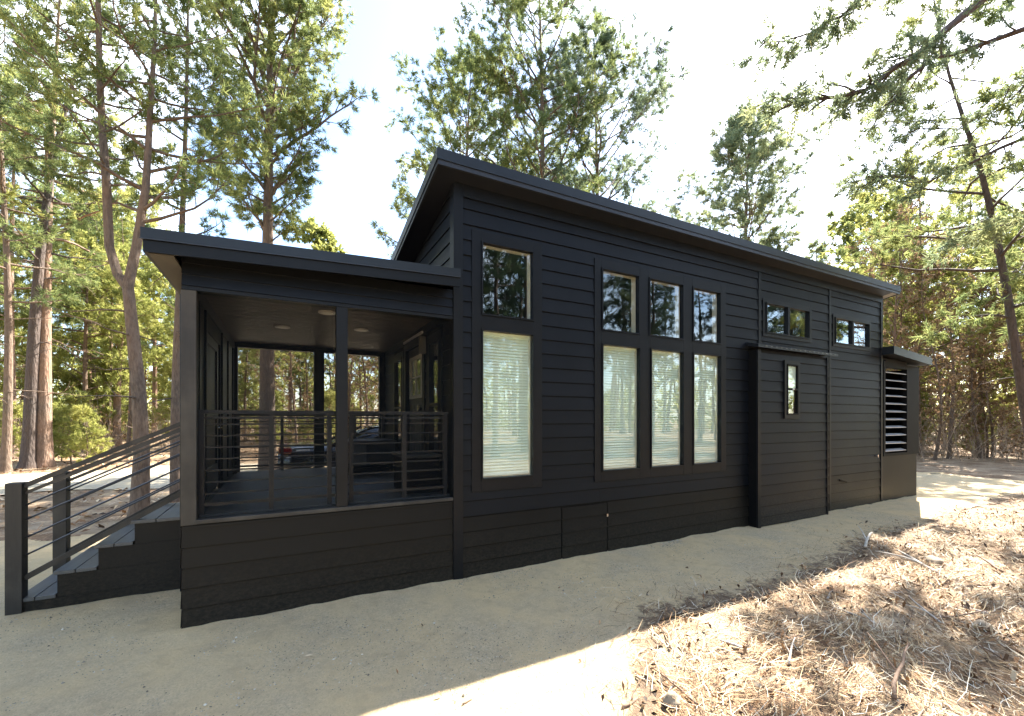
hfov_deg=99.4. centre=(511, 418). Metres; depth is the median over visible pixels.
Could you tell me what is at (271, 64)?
pine tree
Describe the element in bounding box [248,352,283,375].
pine tree
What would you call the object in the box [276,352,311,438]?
pine tree
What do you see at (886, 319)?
bare tree
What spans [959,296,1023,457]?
bare tree
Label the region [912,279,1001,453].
bare tree
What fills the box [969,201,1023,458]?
leafy tree
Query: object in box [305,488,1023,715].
fallen leaves
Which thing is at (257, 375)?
bare tree
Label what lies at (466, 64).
evergreen tree
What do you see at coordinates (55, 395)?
pine sapling
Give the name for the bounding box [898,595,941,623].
fallen stick
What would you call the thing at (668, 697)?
stone
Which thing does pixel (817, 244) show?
pine tree
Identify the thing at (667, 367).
window
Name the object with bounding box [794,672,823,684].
fallen stick
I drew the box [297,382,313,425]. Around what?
pine sapling
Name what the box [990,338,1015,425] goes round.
bare tree
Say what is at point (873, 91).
overhanging pine
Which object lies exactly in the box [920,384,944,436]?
pine sapling
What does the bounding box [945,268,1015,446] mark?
bare tree
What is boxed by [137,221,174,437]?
pine tree
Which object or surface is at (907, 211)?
tree
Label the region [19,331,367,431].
trunks
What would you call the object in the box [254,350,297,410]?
bare tree
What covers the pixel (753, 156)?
pine tree
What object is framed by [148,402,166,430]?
pine sapling
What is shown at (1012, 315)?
pine tree
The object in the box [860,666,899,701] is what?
fallen stick
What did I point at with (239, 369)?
pine tree
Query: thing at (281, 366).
pine tree
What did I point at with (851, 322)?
window
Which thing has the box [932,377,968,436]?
pine sapling
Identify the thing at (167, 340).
pine tree
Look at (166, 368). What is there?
pine sapling
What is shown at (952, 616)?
fallen stick
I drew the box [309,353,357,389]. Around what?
pine tree
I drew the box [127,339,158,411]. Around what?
bare tree
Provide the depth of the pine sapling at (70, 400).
15.07 m
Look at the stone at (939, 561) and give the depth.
4.67 m
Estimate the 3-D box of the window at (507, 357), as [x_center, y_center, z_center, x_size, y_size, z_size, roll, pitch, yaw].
[-0.064,-0.144,4.585,0.618,1.536,0.139,0,0,-28]
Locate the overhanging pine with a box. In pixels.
[720,0,1023,268]
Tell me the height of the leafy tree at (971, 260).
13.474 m
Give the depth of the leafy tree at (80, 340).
23.45 m
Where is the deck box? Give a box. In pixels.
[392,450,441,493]
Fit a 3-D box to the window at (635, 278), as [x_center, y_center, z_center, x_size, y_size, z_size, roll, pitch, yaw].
[1.292,-1.409,5.296,0.595,0.738,0.139,0,0,-28]
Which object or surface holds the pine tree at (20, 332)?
on the ground at (1002, 468)
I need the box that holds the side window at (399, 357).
[393,350,403,450]
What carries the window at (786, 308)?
in the cabin
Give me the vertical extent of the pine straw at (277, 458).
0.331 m
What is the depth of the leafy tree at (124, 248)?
21.32 m
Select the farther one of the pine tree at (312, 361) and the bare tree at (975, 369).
the pine tree at (312, 361)
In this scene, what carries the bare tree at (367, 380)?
on the ground at (1002, 468)
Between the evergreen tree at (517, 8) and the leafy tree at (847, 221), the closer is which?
the evergreen tree at (517, 8)
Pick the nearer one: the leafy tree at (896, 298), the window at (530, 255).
the window at (530, 255)
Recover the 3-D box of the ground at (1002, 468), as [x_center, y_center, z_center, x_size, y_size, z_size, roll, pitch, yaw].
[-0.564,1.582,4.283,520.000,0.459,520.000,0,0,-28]
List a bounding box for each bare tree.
[0,346,23,426]
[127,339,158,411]
[241,350,281,409]
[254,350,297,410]
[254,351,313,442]
[276,351,297,404]
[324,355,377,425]
[327,356,377,430]
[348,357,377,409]
[352,356,377,424]
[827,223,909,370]
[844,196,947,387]
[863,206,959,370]
[883,297,899,345]
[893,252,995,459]
[909,343,949,417]
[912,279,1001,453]
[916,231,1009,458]
[925,307,987,447]
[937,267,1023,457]
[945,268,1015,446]
[947,310,1023,456]
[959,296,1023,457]
[976,275,1023,450]
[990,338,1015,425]
[992,248,1023,363]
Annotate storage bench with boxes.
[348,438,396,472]
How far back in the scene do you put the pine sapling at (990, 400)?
19.77 m
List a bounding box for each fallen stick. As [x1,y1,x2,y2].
[621,686,638,708]
[653,667,697,704]
[658,624,671,649]
[720,639,742,649]
[785,637,794,664]
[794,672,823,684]
[858,526,871,547]
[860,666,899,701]
[867,632,908,699]
[876,549,940,574]
[893,577,928,587]
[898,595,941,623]
[921,680,945,694]
[934,603,986,617]
[959,605,987,613]
[965,578,996,586]
[974,643,1008,662]
[975,554,1003,572]
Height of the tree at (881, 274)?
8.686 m
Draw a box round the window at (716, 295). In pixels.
[692,286,721,343]
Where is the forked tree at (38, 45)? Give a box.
[0,0,294,516]
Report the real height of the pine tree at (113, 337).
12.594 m
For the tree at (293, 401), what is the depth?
16.76 m
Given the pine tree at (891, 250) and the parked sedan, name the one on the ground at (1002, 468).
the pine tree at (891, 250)
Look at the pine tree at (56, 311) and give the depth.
29.57 m
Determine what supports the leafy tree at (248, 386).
on the ground at (1002, 468)
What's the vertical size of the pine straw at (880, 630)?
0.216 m
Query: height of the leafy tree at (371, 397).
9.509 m
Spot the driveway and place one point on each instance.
(156, 471)
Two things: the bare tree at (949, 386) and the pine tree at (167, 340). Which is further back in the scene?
the pine tree at (167, 340)
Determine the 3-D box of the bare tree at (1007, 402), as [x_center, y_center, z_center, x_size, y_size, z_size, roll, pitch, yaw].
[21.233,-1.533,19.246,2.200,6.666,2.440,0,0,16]
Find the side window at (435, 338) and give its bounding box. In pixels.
[427,328,442,477]
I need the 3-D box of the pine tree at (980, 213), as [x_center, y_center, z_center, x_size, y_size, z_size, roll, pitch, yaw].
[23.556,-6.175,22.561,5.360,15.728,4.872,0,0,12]
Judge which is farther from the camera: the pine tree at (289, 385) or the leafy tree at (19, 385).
the pine tree at (289, 385)
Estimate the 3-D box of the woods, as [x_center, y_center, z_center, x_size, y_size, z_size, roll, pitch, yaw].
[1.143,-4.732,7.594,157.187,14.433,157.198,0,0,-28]
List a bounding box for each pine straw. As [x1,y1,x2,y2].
[0,456,1023,536]
[567,507,1023,715]
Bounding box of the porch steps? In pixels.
[5,422,179,615]
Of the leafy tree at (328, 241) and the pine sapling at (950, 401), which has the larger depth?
the pine sapling at (950, 401)
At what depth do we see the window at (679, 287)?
5.74 m
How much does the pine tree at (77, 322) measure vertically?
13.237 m
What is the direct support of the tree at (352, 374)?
on the ground at (1002, 468)
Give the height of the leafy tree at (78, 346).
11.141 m
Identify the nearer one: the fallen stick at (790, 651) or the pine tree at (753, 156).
the fallen stick at (790, 651)
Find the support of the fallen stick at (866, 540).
on the ground at (1002, 468)
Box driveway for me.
[0,437,961,494]
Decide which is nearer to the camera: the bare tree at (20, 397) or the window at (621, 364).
the window at (621, 364)
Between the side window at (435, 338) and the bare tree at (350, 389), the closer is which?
the side window at (435, 338)
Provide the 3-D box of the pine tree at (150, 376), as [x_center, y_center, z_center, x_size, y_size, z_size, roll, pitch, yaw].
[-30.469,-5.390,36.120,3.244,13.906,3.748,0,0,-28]
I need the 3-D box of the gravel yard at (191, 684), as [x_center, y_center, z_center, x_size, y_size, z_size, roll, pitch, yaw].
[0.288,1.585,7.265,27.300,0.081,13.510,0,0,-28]
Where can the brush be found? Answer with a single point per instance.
(924, 446)
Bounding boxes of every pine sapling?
[0,400,22,456]
[52,367,94,449]
[52,388,98,463]
[52,401,87,460]
[53,387,63,428]
[60,356,128,446]
[61,404,114,464]
[93,369,147,439]
[148,356,171,433]
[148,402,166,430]
[238,384,258,433]
[246,391,287,443]
[284,406,309,443]
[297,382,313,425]
[303,388,334,438]
[324,392,334,436]
[920,374,938,444]
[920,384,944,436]
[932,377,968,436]
[942,386,1002,455]
[985,404,1021,448]
[1004,399,1022,449]
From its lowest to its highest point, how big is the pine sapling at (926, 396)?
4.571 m
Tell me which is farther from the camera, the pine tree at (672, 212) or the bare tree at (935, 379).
the pine tree at (672, 212)
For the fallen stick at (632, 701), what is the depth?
2.41 m
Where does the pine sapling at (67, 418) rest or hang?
on the ground at (1002, 468)
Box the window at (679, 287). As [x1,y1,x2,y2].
[649,277,683,339]
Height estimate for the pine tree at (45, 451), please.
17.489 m
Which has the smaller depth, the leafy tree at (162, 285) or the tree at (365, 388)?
the tree at (365, 388)
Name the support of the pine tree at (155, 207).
on the ground at (1002, 468)
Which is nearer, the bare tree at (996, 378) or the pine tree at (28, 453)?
the pine tree at (28, 453)
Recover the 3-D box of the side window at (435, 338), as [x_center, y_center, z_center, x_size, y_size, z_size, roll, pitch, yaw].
[-0.848,-0.160,4.823,0.060,1.580,0.540,0,0,-28]
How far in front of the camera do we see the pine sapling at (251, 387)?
32.34 m
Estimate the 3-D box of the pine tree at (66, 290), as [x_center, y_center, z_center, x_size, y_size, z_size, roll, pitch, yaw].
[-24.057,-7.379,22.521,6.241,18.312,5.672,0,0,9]
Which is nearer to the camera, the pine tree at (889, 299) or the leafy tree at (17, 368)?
the pine tree at (889, 299)
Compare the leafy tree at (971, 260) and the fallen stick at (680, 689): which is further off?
the leafy tree at (971, 260)
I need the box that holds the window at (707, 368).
[693,352,721,464]
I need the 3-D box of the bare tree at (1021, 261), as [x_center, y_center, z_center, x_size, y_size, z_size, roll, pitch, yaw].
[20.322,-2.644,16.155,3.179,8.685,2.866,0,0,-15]
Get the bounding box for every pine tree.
[0,0,101,473]
[0,0,141,468]
[0,0,157,467]
[0,91,94,457]
[0,104,113,450]
[0,225,27,402]
[0,244,69,383]
[15,273,63,379]
[15,290,55,389]
[52,182,142,433]
[52,286,99,396]
[53,228,117,431]
[63,0,287,502]
[66,175,171,450]
[73,247,149,424]
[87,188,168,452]
[90,241,148,413]
[99,240,143,438]
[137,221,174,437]
[142,281,160,410]
[151,0,381,470]
[151,298,173,348]
[154,286,174,365]
[238,348,259,440]
[238,350,259,436]
[244,348,299,389]
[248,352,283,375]
[274,350,313,439]
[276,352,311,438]
[286,351,313,400]
[286,352,313,441]
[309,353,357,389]
[667,203,684,220]
[675,82,832,251]
[804,236,831,264]
[830,0,1023,432]
[868,201,947,370]
[883,245,929,345]
[922,153,1023,450]
[980,230,1023,445]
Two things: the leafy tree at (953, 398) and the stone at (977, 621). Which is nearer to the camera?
the stone at (977, 621)
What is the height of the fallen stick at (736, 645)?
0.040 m
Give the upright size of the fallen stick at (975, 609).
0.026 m
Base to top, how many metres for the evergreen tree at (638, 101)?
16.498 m
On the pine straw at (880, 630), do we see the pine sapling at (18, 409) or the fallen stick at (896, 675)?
the fallen stick at (896, 675)
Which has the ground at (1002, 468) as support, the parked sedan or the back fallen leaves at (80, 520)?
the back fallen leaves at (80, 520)
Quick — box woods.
[0,326,1019,430]
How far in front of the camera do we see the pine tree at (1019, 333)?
26.52 m
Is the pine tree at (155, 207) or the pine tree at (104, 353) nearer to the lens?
the pine tree at (155, 207)
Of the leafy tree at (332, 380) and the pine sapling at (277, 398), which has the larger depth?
the leafy tree at (332, 380)
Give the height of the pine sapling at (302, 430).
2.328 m
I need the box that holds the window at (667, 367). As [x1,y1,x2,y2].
[650,348,684,468]
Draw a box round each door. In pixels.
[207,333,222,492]
[409,347,421,450]
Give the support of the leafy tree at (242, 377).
on the ground at (1002, 468)
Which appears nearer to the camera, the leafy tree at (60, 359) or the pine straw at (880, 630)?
the pine straw at (880, 630)
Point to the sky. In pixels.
(355, 190)
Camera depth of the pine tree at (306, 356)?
26.96 m
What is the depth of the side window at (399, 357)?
6.51 m
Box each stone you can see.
[663,690,680,707]
[925,555,944,567]
[971,619,995,630]
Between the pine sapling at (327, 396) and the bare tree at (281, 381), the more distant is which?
the bare tree at (281, 381)
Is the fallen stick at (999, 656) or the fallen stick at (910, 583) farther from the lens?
the fallen stick at (910, 583)
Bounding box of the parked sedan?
[277,425,377,469]
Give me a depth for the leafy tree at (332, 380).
41.97 m
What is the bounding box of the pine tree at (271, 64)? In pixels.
[151,0,381,470]
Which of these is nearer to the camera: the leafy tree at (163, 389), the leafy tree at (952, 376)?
the leafy tree at (952, 376)
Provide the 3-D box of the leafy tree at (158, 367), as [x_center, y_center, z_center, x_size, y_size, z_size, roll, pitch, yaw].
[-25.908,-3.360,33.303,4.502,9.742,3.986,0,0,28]
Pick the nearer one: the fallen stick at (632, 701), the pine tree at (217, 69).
the fallen stick at (632, 701)
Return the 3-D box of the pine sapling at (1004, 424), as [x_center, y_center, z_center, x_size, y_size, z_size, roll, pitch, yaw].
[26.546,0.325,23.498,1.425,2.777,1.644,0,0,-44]
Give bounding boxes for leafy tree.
[0,179,157,452]
[0,263,23,391]
[0,328,23,429]
[52,209,168,449]
[52,304,101,406]
[137,230,253,417]
[143,291,174,397]
[143,310,172,409]
[238,348,259,403]
[238,349,259,431]
[293,216,349,252]
[324,354,373,410]
[348,356,377,428]
[817,187,962,349]
[828,126,1023,454]
[889,213,1023,454]
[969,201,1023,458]
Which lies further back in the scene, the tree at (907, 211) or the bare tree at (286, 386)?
the bare tree at (286, 386)
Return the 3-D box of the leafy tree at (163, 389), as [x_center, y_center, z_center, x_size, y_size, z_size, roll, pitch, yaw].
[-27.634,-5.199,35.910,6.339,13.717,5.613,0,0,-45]
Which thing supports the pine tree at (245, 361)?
on the ground at (1002, 468)
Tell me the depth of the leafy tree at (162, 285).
21.72 m
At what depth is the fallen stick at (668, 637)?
3.10 m
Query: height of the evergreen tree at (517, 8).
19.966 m
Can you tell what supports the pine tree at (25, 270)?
on the ground at (1002, 468)
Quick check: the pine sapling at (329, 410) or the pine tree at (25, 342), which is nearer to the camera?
the pine sapling at (329, 410)
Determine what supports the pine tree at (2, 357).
on the ground at (1002, 468)
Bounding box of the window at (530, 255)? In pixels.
[481,240,534,320]
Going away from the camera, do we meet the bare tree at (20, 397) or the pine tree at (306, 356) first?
the pine tree at (306, 356)
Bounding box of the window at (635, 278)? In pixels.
[602,267,639,334]
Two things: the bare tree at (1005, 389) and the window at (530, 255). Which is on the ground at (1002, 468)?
the bare tree at (1005, 389)
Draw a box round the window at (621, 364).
[602,343,640,471]
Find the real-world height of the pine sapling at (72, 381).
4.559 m
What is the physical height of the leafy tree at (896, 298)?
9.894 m
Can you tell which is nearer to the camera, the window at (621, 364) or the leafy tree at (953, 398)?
the window at (621, 364)
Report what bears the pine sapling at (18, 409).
on the ground at (1002, 468)
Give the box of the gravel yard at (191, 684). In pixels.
[0,472,1023,715]
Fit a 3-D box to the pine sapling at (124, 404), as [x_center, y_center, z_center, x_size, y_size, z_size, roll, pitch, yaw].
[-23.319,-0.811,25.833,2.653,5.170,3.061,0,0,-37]
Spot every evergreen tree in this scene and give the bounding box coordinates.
[368,0,568,258]
[439,0,655,193]
[508,0,701,214]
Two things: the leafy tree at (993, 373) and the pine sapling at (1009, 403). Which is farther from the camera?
the pine sapling at (1009, 403)
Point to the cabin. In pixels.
(565, 371)
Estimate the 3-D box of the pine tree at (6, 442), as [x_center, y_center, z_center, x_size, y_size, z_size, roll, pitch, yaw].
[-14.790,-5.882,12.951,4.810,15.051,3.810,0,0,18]
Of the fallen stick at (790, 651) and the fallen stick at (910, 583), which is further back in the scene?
the fallen stick at (910, 583)
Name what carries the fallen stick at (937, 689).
on the ground at (1002, 468)
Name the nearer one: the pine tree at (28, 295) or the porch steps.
the porch steps
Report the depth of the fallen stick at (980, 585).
4.09 m
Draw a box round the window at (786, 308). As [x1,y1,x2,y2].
[766,302,809,338]
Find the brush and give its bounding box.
[0,384,1023,462]
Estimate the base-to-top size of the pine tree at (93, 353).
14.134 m
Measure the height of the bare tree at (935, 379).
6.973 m
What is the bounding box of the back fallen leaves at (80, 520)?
[0,450,277,532]
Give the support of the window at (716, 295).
in the cabin
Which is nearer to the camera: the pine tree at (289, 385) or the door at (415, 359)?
the door at (415, 359)
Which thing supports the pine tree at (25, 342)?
on the ground at (1002, 468)
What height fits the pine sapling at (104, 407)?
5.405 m
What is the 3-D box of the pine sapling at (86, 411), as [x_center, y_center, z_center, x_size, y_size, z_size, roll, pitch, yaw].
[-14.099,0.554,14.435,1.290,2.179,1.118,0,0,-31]
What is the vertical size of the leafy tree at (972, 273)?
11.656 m
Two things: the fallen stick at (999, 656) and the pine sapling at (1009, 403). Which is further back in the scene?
the pine sapling at (1009, 403)
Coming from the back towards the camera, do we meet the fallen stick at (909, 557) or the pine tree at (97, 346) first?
the pine tree at (97, 346)
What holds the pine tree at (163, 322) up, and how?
on the ground at (1002, 468)
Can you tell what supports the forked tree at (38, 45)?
on the ground at (1002, 468)
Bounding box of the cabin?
[139,147,931,628]
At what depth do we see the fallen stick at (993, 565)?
4.54 m
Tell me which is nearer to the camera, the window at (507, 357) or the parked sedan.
the window at (507, 357)
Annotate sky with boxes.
[0,0,1023,421]
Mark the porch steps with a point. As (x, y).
(137, 553)
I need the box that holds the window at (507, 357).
[481,328,534,479]
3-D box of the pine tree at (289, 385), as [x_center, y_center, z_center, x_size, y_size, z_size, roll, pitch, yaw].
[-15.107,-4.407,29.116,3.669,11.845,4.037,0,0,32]
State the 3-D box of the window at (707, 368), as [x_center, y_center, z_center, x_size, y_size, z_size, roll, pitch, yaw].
[2.658,-0.131,6.012,0.577,1.518,0.139,0,0,-28]
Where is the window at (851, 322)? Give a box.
[835,317,869,347]
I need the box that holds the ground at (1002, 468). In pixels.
[0,422,1023,715]
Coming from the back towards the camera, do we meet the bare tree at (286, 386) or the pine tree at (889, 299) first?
the bare tree at (286, 386)

